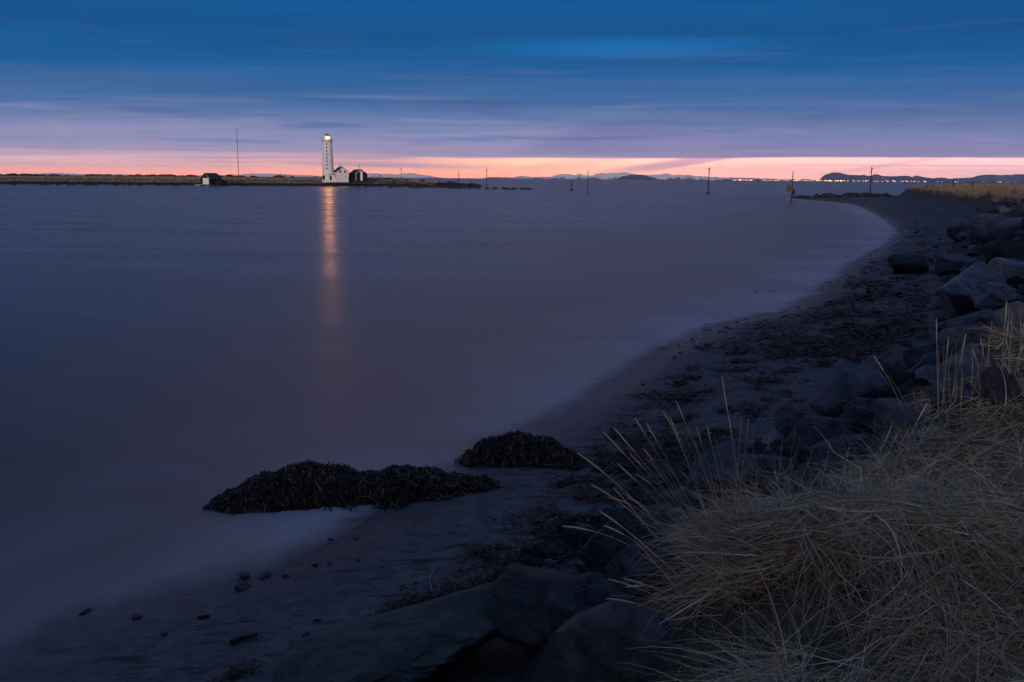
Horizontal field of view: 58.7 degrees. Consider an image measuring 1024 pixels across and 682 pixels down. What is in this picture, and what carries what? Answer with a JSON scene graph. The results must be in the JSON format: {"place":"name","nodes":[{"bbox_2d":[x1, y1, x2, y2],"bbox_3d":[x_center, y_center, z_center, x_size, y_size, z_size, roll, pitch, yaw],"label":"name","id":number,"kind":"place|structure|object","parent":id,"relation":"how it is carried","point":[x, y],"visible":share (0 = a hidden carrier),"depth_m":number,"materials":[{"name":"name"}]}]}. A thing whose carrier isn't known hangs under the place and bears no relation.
{"place":"outdoors","nodes":[
{"label":"outdoors","id":0,"kind":"place"},
{"bbox_2d":[18,173,321,176],"bbox_3d":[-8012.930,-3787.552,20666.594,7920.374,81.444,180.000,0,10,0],"label":"mountain","id":1,"kind":"structure","parent":0,"point":[264,175],"depth_m":20631.55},
{"bbox_2d":[0,175,482,186],"bbox_3d":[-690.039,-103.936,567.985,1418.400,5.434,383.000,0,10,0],"label":"island","id":2,"kind":"structure","parent":0,"point":[13,180],"depth_m":459.31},
{"bbox_2d":[195,173,226,185],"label":"boathouse","id":3,"kind":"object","parent":2,"relation":"on","point":[207,179],"visible":0.84,"depth_m":424.61,"materials":[{"name":"black wood"}]},
{"bbox_2d":[203,178,208,183],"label":"door","id":4,"kind":"structure","parent":3,"relation":"in","point":[205,180],"depth_m":423.44,"materials":[{"name":"white paint"}]},
{"bbox_2d":[0,175,445,184],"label":"island grass","id":5,"kind":"structure","parent":2,"relation":"on","point":[190,177],"depth_m":482.24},
{"bbox_2d":[219,129,253,177],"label":"radio mast","id":6,"kind":"object","parent":2,"relation":"on","point":[237,154],"visible":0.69,"depth_m":489.95,"materials":[{"name":"metal"}]},
{"bbox_2d":[322,134,333,181],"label":"lighthouse","id":7,"kind":"object","parent":2,"relation":"on","point":[327,161],"visible":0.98,"depth_m":463.02,"materials":[{"name":"stone"}]},
{"bbox_2d":[328,164,348,181],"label":"house","id":8,"kind":"structure","parent":2,"relation":"on","point":[340,174],"depth_m":462.76,"materials":[{"name":"white paint"}]},
{"bbox_2d":[348,166,367,181],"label":"barn","id":9,"kind":"structure","parent":2,"relation":"on","point":[358,175],"depth_m":464.90,"materials":[{"name":"black wood"}]},
{"bbox_2d":[367,173,440,177],"bbox_3d":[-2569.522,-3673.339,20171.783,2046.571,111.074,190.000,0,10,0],"label":"mountain","id":10,"kind":"structure","parent":0,"point":[404,175],"depth_m":20128.44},
{"bbox_2d":[0,175,1023,661],"bbox_3d":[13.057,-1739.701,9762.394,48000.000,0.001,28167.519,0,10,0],"label":"sea","id":11,"kind":"structure","parent":0,"point":[162,345],"depth_m":27.57,"materials":[{"name":"liquid"}]},
{"bbox_2d":[787,171,794,201],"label":"marker pole","id":12,"kind":"object","parent":11,"relation":"in","point":[790,189],"visible":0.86,"depth_m":190.17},
{"bbox_2d":[0,187,1023,681],"bbox_3d":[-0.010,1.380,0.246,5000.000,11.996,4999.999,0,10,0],"label":"ground","id":13,"kind":"structure","parent":0,"point":[416,541],"depth_m":10.14,"materials":[{"name":"sand"}]},
{"bbox_2d":[79,608,92,615],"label":"stone","id":14,"kind":"object","parent":13,"relation":"on","point":[85,611],"visible":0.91,"depth_m":9.28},
{"bbox_2d":[132,614,141,619],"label":"stone","id":15,"kind":"object","parent":13,"relation":"on","point":[136,616],"visible":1,"depth_m":9.12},
{"bbox_2d":[197,614,209,619],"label":"stone","id":16,"kind":"object","parent":13,"relation":"on","point":[201,617],"visible":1,"depth_m":9.06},
{"bbox_2d":[234,582,250,591],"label":"stone","id":17,"kind":"object","parent":13,"relation":"on","point":[242,586],"visible":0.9,"depth_m":9.76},
{"bbox_2d":[229,632,257,644],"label":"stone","id":18,"kind":"object","parent":13,"relation":"on","point":[236,639],"visible":1,"depth_m":8.52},
{"bbox_2d":[239,572,248,579],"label":"stone","id":19,"kind":"object","parent":13,"relation":"on","point":[244,575],"visible":1,"depth_m":10.10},
{"bbox_2d":[258,570,270,579],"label":"stone","id":20,"kind":"object","parent":13,"relation":"on","point":[266,574],"visible":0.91,"depth_m":10.11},
{"bbox_2d":[202,459,507,514],"bbox_3d":[-2.239,2.118,12.663,5.220,0.780,2.520,0,10,0],"label":"seaweed heap","id":21,"kind":"object","parent":13,"relation":"on","point":[306,485],"visible":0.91,"depth_m":12.47,"materials":[{"name":"plant"}]},
{"bbox_2d":[271,582,495,681],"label":"boulder","id":22,"kind":"object","parent":13,"relation":"on","point":[432,640],"visible":0.86,"depth_m":7.25,"materials":[{"name":"stone"}]},
{"bbox_2d":[429,567,437,593],"bbox_3d":[-0.831,2.578,9.640,0.092,0.049,0.916,0,10,-4],"label":"driftwood stick","id":23,"kind":"object","parent":13,"relation":"on","point":[430,580],"visible":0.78,"depth_m":9.72,"materials":[{"name":"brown wood"}]},
{"bbox_2d":[454,430,588,469],"bbox_3d":[0.106,1.764,14.237,3.060,0.657,2.130,0,10,0],"label":"seaweed heap","id":24,"kind":"object","parent":13,"relation":"on","point":[512,449],"visible":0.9,"depth_m":14.04,"materials":[{"name":"plant"}]},
{"bbox_2d":[519,554,533,563],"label":"stone","id":25,"kind":"object","parent":13,"relation":"on","point":[526,558],"visible":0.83,"depth_m":10.05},
{"bbox_2d":[479,564,580,653],"bbox_3d":[0.275,2.189,7.530,1.150,0.544,0.920,6,12,9],"label":"boulder","id":26,"kind":"object","parent":13,"relation":"on","point":[512,608],"visible":0.56,"depth_m":7.37,"materials":[{"name":"stone"}]},
{"bbox_2d":[520,540,549,558],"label":"stone","id":27,"kind":"object","parent":13,"relation":"on","point":[536,549],"visible":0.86,"depth_m":10.20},
{"bbox_2d":[530,558,543,567],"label":"stone","id":28,"kind":"object","parent":13,"relation":"on","point":[535,562],"visible":0.71,"depth_m":9.95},
{"bbox_2d":[544,559,556,567],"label":"stone","id":29,"kind":"object","parent":13,"relation":"on","point":[549,561],"visible":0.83,"depth_m":10.00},
{"bbox_2d":[557,515,581,531],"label":"stone","id":30,"kind":"object","parent":13,"relation":"on","point":[567,520],"visible":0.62,"depth_m":10.94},
{"bbox_2d":[564,567,579,573],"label":"stone","id":31,"kind":"object","parent":13,"relation":"on","point":[573,570],"visible":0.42,"depth_m":9.64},
{"bbox_2d":[563,524,587,546],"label":"stone","id":32,"kind":"object","parent":13,"relation":"on","point":[575,536],"visible":0.81,"depth_m":10.53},
{"bbox_2d":[571,563,585,572],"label":"stone","id":33,"kind":"object","parent":13,"relation":"on","point":[580,567],"visible":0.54,"depth_m":9.77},
{"bbox_2d":[543,572,618,631],"bbox_3d":[0.319,1.170,3.946,0.326,0.324,0.287,7,12,31],"label":"boulder","id":34,"kind":"object","parent":13,"relation":"on","point":[566,599],"visible":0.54,"depth_m":3.88,"materials":[{"name":"stone"}]},
{"bbox_2d":[575,522,596,535],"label":"stone","id":35,"kind":"object","parent":13,"relation":"on","point":[585,526],"visible":0.42,"depth_m":10.81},
{"bbox_2d":[205,196,990,681],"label":"seaweed litter","id":36,"kind":"object","parent":13,"relation":"on","point":[631,462],"visible":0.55,"depth_m":16.32,"materials":[{"name":"plant"}]},
{"bbox_2d":[593,502,617,523],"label":"stone","id":37,"kind":"object","parent":13,"relation":"on","point":[608,510],"visible":0.66,"depth_m":11.25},
{"bbox_2d":[548,601,684,681],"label":"boulder","id":38,"kind":"object","parent":13,"relation":"on","point":[593,643],"visible":0.94,"depth_m":2.97,"materials":[{"name":"stone"}]},
{"bbox_2d":[576,507,666,578],"bbox_3d":[0.557,1.030,4.609,0.462,0.366,0.231,-27,6,-4],"label":"boulder","id":39,"kind":"object","parent":13,"relation":"on","point":[594,551],"visible":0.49,"depth_m":4.54,"materials":[{"name":"stone"}]},
{"bbox_2d":[615,506,637,513],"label":"stone","id":40,"kind":"object","parent":13,"relation":"on","point":[628,507],"visible":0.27,"depth_m":11.46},
{"bbox_2d":[604,542,688,594],"bbox_3d":[0.540,0.890,3.597,0.294,0.206,0.249,-5,11,-27],"label":"boulder","id":41,"kind":"object","parent":13,"relation":"on","point":[618,566],"visible":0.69,"depth_m":3.53,"materials":[{"name":"stone"}]},
{"bbox_2d":[607,540,693,628],"bbox_3d":[0.514,0.904,3.323,0.359,0.496,0.630,0,10,0],"label":"grass tuft","id":42,"kind":"object","parent":13,"relation":"on","point":[643,584],"visible":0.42,"depth_m":3.24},
{"bbox_2d":[665,473,679,488],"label":"stone","id":43,"kind":"object","parent":13,"relation":"on","point":[671,480],"visible":0.74,"depth_m":12.51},
{"bbox_2d":[668,507,685,512],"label":"boulder","id":44,"kind":"object","parent":13,"relation":"on","point":[676,510],"visible":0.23,"depth_m":10.18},
{"bbox_2d":[669,489,689,506],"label":"boulder","id":45,"kind":"object","parent":13,"relation":"on","point":[677,496],"visible":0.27,"depth_m":10.95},
{"bbox_2d":[676,496,689,510],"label":"boulder","id":46,"kind":"object","parent":13,"relation":"on","point":[682,505],"visible":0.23,"depth_m":10.52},
{"bbox_2d":[352,294,1022,621],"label":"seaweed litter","id":47,"kind":"object","parent":13,"relation":"on","point":[428,592],"visible":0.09,"depth_m":9.59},
{"bbox_2d":[563,378,829,574],"bbox_3d":[0.929,0.744,4.305,1.121,0.875,1.736,3,10,13],"label":"grass tuft","id":48,"kind":"object","parent":13,"relation":"on","point":[640,504],"visible":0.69,"depth_m":4.91,"materials":[{"name":"plant"}]},
{"bbox_2d":[687,497,706,509],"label":"boulder","id":49,"kind":"object","parent":13,"relation":"on","point":[694,501],"visible":0.43,"depth_m":10.14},
{"bbox_2d":[688,490,706,501],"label":"stone","id":50,"kind":"object","parent":13,"relation":"on","point":[691,494],"visible":0.13,"depth_m":10.41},
{"bbox_2d":[684,439,748,500],"bbox_3d":[1.491,0.913,6.428,0.530,0.468,0.424,2,10,9],"label":"boulder","id":51,"kind":"object","parent":13,"relation":"on","point":[725,456],"visible":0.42,"depth_m":6.31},
{"bbox_2d":[748,442,767,453],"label":"boulder","id":52,"kind":"object","parent":13,"relation":"on","point":[759,447],"visible":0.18,"depth_m":10.34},
{"bbox_2d":[724,454,800,498],"bbox_3d":[1.474,0.796,5.375,0.437,0.273,0.301,4,11,19],"label":"boulder","id":53,"kind":"object","parent":13,"relation":"on","point":[762,461],"visible":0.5,"depth_m":5.27,"materials":[{"name":"stone"}]},
{"bbox_2d":[762,444,771,453],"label":"boulder","id":54,"kind":"object","parent":13,"relation":"on","point":[768,449],"visible":0.2,"depth_m":9.88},
{"bbox_2d":[761,428,781,444],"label":"boulder","id":55,"kind":"object","parent":13,"relation":"on","point":[773,434],"visible":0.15,"depth_m":11.46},
{"bbox_2d":[769,438,785,447],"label":"stone","id":56,"kind":"object","parent":13,"relation":"on","point":[774,443],"visible":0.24,"depth_m":9.87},
{"bbox_2d":[769,445,793,457],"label":"boulder","id":57,"kind":"object","parent":13,"relation":"on","point":[777,450],"visible":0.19,"depth_m":9.38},
{"bbox_2d":[784,425,795,454],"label":"boulder","id":58,"kind":"object","parent":13,"relation":"on","point":[788,442],"visible":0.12,"depth_m":8.70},
{"bbox_2d":[775,402,818,436],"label":"boulder","id":59,"kind":"object","parent":13,"relation":"on","point":[793,414],"visible":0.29,"depth_m":9.87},
{"bbox_2d":[581,325,1023,681],"bbox_3d":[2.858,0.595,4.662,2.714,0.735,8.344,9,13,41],"label":"dune grass","id":60,"kind":"structure","parent":13,"relation":"on","point":[909,534],"depth_m":3.11,"materials":[{"name":"plant"}]},
{"bbox_2d":[766,469,849,496],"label":"boulder","id":61,"kind":"object","parent":13,"relation":"on","point":[807,475],"visible":0.25,"depth_m":4.87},
{"bbox_2d":[793,415,855,464],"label":"boulder","id":62,"kind":"object","parent":13,"relation":"on","point":[807,429],"visible":0.61,"depth_m":5.83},
{"bbox_2d":[806,433,874,482],"bbox_3d":[1.865,0.673,4.959,0.479,0.314,0.383,-11,2,17],"label":"boulder","id":63,"kind":"object","parent":13,"relation":"on","point":[820,447],"visible":0.33,"depth_m":4.88,"materials":[{"name":"stone"}]},
{"bbox_2d":[808,359,889,417],"bbox_3d":[3.357,0.594,9.082,0.740,0.787,0.757,3,11,16],"label":"boulder","id":64,"kind":"object","parent":13,"relation":"on","point":[843,382],"visible":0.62,"depth_m":8.93,"materials":[{"name":"stone"}]},
{"bbox_2d":[838,404,874,436],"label":"boulder","id":65,"kind":"object","parent":13,"relation":"on","point":[854,415],"visible":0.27,"depth_m":5.95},
{"bbox_2d":[843,397,875,411],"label":"boulder","id":66,"kind":"object","parent":13,"relation":"on","point":[869,403],"visible":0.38,"depth_m":8.40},
{"bbox_2d":[856,193,865,196],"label":"rock","id":67,"kind":"object","parent":13,"relation":"on","point":[861,195],"visible":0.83,"depth_m":222.27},
{"bbox_2d":[860,355,880,366],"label":"boulder","id":68,"kind":"object","parent":13,"relation":"on","point":[869,360],"visible":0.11,"depth_m":18.49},
{"bbox_2d":[845,356,927,488],"bbox_3d":[2.030,0.516,4.882,0.407,0.685,1.362,6,12,30],"label":"grass tuft","id":69,"kind":"object","parent":13,"relation":"on","point":[892,425],"visible":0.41,"depth_m":4.58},
{"bbox_2d":[870,384,904,398],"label":"boulder","id":70,"kind":"object","parent":13,"relation":"on","point":[884,391],"visible":0.52,"depth_m":8.47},
{"bbox_2d":[874,344,909,381],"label":"boulder","id":71,"kind":"object","parent":13,"relation":"on","point":[892,354],"visible":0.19,"depth_m":9.92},
{"bbox_2d":[878,363,905,386],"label":"boulder","id":72,"kind":"object","parent":13,"relation":"on","point":[895,375],"visible":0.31,"depth_m":9.33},
{"bbox_2d":[873,398,924,439],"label":"boulder","id":73,"kind":"object","parent":13,"relation":"on","point":[891,407],"visible":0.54,"depth_m":5.74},
{"bbox_2d":[867,430,932,459],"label":"boulder","id":74,"kind":"object","parent":13,"relation":"on","point":[882,437],"visible":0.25,"depth_m":4.75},
{"bbox_2d":[887,254,928,273],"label":"boulder","id":75,"kind":"object","parent":13,"relation":"on","point":[903,264],"visible":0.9,"depth_m":41.97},
{"bbox_2d":[903,344,935,368],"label":"boulder","id":76,"kind":"object","parent":13,"relation":"on","point":[911,356],"visible":0.42,"depth_m":8.71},
{"bbox_2d":[911,331,938,347],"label":"boulder","id":77,"kind":"object","parent":13,"relation":"on","point":[926,338],"visible":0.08,"depth_m":10.56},
{"bbox_2d":[915,365,935,384],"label":"stone","id":78,"kind":"object","parent":13,"relation":"on","point":[922,372],"visible":0.52,"depth_m":8.30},
{"bbox_2d":[909,353,942,380],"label":"boulder","id":79,"kind":"object","parent":13,"relation":"on","point":[929,359],"visible":0.44,"depth_m":8.44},
{"bbox_2d":[934,321,946,331],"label":"boulder","id":80,"kind":"object","parent":13,"relation":"on","point":[941,325],"visible":0.45,"depth_m":24.20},
{"bbox_2d":[937,317,945,321],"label":"boulder","id":81,"kind":"object","parent":13,"relation":"on","point":[940,319],"visible":0.73,"depth_m":26.25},
{"bbox_2d":[937,344,962,358],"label":"stone","id":82,"kind":"object","parent":13,"relation":"on","point":[952,348],"visible":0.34,"depth_m":8.31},
{"bbox_2d":[947,274,956,279],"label":"stone","id":83,"kind":"object","parent":13,"relation":"on","point":[950,276],"visible":0.56,"depth_m":35.95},
{"bbox_2d":[928,379,977,412],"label":"boulder","id":84,"kind":"object","parent":13,"relation":"on","point":[932,390],"visible":0.45,"depth_m":5.82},
{"bbox_2d":[933,254,979,274],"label":"boulder","id":85,"kind":"object","parent":13,"relation":"on","point":[949,264],"visible":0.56,"depth_m":38.35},
{"bbox_2d":[946,219,969,240],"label":"boulder","id":86,"kind":"object","parent":13,"relation":"on","point":[954,228],"visible":0.56,"depth_m":61.37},
{"bbox_2d":[928,355,990,384],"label":"boulder","id":87,"kind":"object","parent":13,"relation":"on","point":[965,365],"visible":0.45,"depth_m":7.45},
{"bbox_2d":[935,262,985,316],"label":"boulder","id":88,"kind":"object","parent":13,"relation":"on","point":[953,294],"visible":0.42,"depth_m":25.47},
{"bbox_2d":[956,231,968,240],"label":"boulder","id":89,"kind":"object","parent":13,"relation":"on","point":[960,235],"visible":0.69,"depth_m":60.08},
{"bbox_2d":[904,183,1023,199],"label":"dune grass","id":90,"kind":"structure","parent":13,"relation":"on","point":[969,189],"depth_m":137.17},
{"bbox_2d":[932,324,1004,353],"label":"boulder","id":91,"kind":"object","parent":13,"relation":"on","point":[956,335],"visible":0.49,"depth_m":8.62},
{"bbox_2d":[914,300,1023,433],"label":"grass tuft","id":92,"kind":"object","parent":13,"relation":"on","point":[953,391],"visible":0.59,"depth_m":5.72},
{"bbox_2d":[956,342,982,360],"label":"boulder","id":93,"kind":"object","parent":13,"relation":"on","point":[969,348],"visible":0.63,"depth_m":8.00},
{"bbox_2d":[946,309,994,330],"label":"boulder","id":94,"kind":"object","parent":13,"relation":"on","point":[982,316],"visible":0.37,"depth_m":20.75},
{"bbox_2d":[967,259,979,266],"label":"boulder","id":95,"kind":"object","parent":13,"relation":"on","point":[971,262],"visible":0.42,"depth_m":36.08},
{"bbox_2d":[966,245,982,256],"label":"boulder","id":96,"kind":"object","parent":13,"relation":"on","point":[974,250],"visible":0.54,"depth_m":40.82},
{"bbox_2d":[967,213,1006,244],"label":"boulder","id":97,"kind":"object","parent":13,"relation":"on","point":[982,227],"visible":0.59,"depth_m":44.20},
{"bbox_2d":[969,282,1016,310],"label":"boulder","id":98,"kind":"object","parent":13,"relation":"on","point":[990,295],"visible":0.71,"depth_m":22.79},
{"bbox_2d":[991,197,1000,202],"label":"boulder","id":99,"kind":"object","parent":13,"relation":"on","point":[995,199],"visible":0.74,"depth_m":81.14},
{"bbox_2d":[971,366,1023,419],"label":"boulder","id":100,"kind":"object","parent":13,"relation":"on","point":[992,377],"visible":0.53,"depth_m":5.62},
{"bbox_2d":[972,310,1023,351],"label":"dune grass","id":101,"kind":"structure","parent":13,"relation":"on","point":[1015,336],"depth_m":8.24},
{"bbox_2d":[975,257,1023,289],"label":"boulder","id":102,"kind":"object","parent":13,"relation":"on","point":[999,270],"visible":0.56,"depth_m":23.46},
{"bbox_2d":[993,204,1007,213],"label":"boulder","id":103,"kind":"object","parent":13,"relation":"on","point":[996,209],"visible":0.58,"depth_m":62.93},
{"bbox_2d":[982,240,1023,264],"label":"boulder","id":104,"kind":"object","parent":13,"relation":"on","point":[1002,249],"visible":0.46,"depth_m":27.92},
{"bbox_2d":[998,201,1010,206],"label":"boulder","id":105,"kind":"object","parent":13,"relation":"on","point":[1006,203],"visible":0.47,"depth_m":65.98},
{"bbox_2d":[999,206,1010,212],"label":"boulder","id":106,"kind":"object","parent":13,"relation":"on","point":[1003,209],"visible":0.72,"depth_m":58.93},
{"bbox_2d":[990,301,1023,337],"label":"boulder","id":107,"kind":"object","parent":13,"relation":"on","point":[1016,308],"visible":0.48,"depth_m":10.46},
{"bbox_2d":[997,217,1022,239],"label":"boulder","id":108,"kind":"object","parent":13,"relation":"on","point":[1007,228],"visible":0.81,"depth_m":37.48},
{"bbox_2d":[1005,293,1022,302],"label":"boulder","id":109,"kind":"object","parent":13,"relation":"on","point":[1012,297],"visible":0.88,"depth_m":22.24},
{"bbox_2d":[1005,207,1023,217],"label":"boulder","id":110,"kind":"object","parent":13,"relation":"on","point":[1016,212],"visible":0.66,"depth_m":45.91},
{"bbox_2d":[1006,276,1023,288],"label":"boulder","id":111,"kind":"object","parent":13,"relation":"on","point":[1015,282],"visible":0.27,"depth_m":23.18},
{"bbox_2d":[1010,199,1021,204],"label":"boulder","id":112,"kind":"object","parent":13,"relation":"on","point":[1014,201],"visible":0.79,"depth_m":67.71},
{"bbox_2d":[1014,230,1023,236],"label":"stone","id":113,"kind":"object","parent":13,"relation":"on","point":[1018,233],"visible":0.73,"depth_m":35.76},
{"bbox_2d":[1016,284,1023,293],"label":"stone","id":114,"kind":"object","parent":13,"relation":"on","point":[1020,289],"visible":0.99,"depth_m":22.65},
{"bbox_2d":[1020,218,1023,229],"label":"boulder","id":115,"kind":"object","parent":13,"relation":"on","point":[1022,225],"visible":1,"depth_m":35.80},
{"bbox_2d":[0,0,1023,180],"label":"sky","id":116,"kind":"structure","parent":0,"point":[773,89],"materials":[{"name":"blue"}]},
{"bbox_2d":[618,174,658,179],"bbox_3d":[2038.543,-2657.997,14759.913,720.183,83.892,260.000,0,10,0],"label":"mountain","id":117,"kind":"structure","parent":0,"point":[636,177],"depth_m":14695.06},
{"bbox_2d":[488,172,790,180],"bbox_3d":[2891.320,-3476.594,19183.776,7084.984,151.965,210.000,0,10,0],"label":"mountain","id":118,"kind":"structure","parent":0,"point":[665,176],"depth_m":19140.73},
{"bbox_2d":[714,180,1023,182],"bbox_3d":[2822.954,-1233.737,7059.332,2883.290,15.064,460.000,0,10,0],"label":"shore","id":119,"kind":"structure","parent":0,"point":[861,181],"depth_m":6880.12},
{"bbox_2d":[819,172,1023,181],"bbox_3d":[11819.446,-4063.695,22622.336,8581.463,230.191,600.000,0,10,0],"label":"mountain","id":120,"kind":"structure","parent":0,"point":[833,176],"depth_m":22485.32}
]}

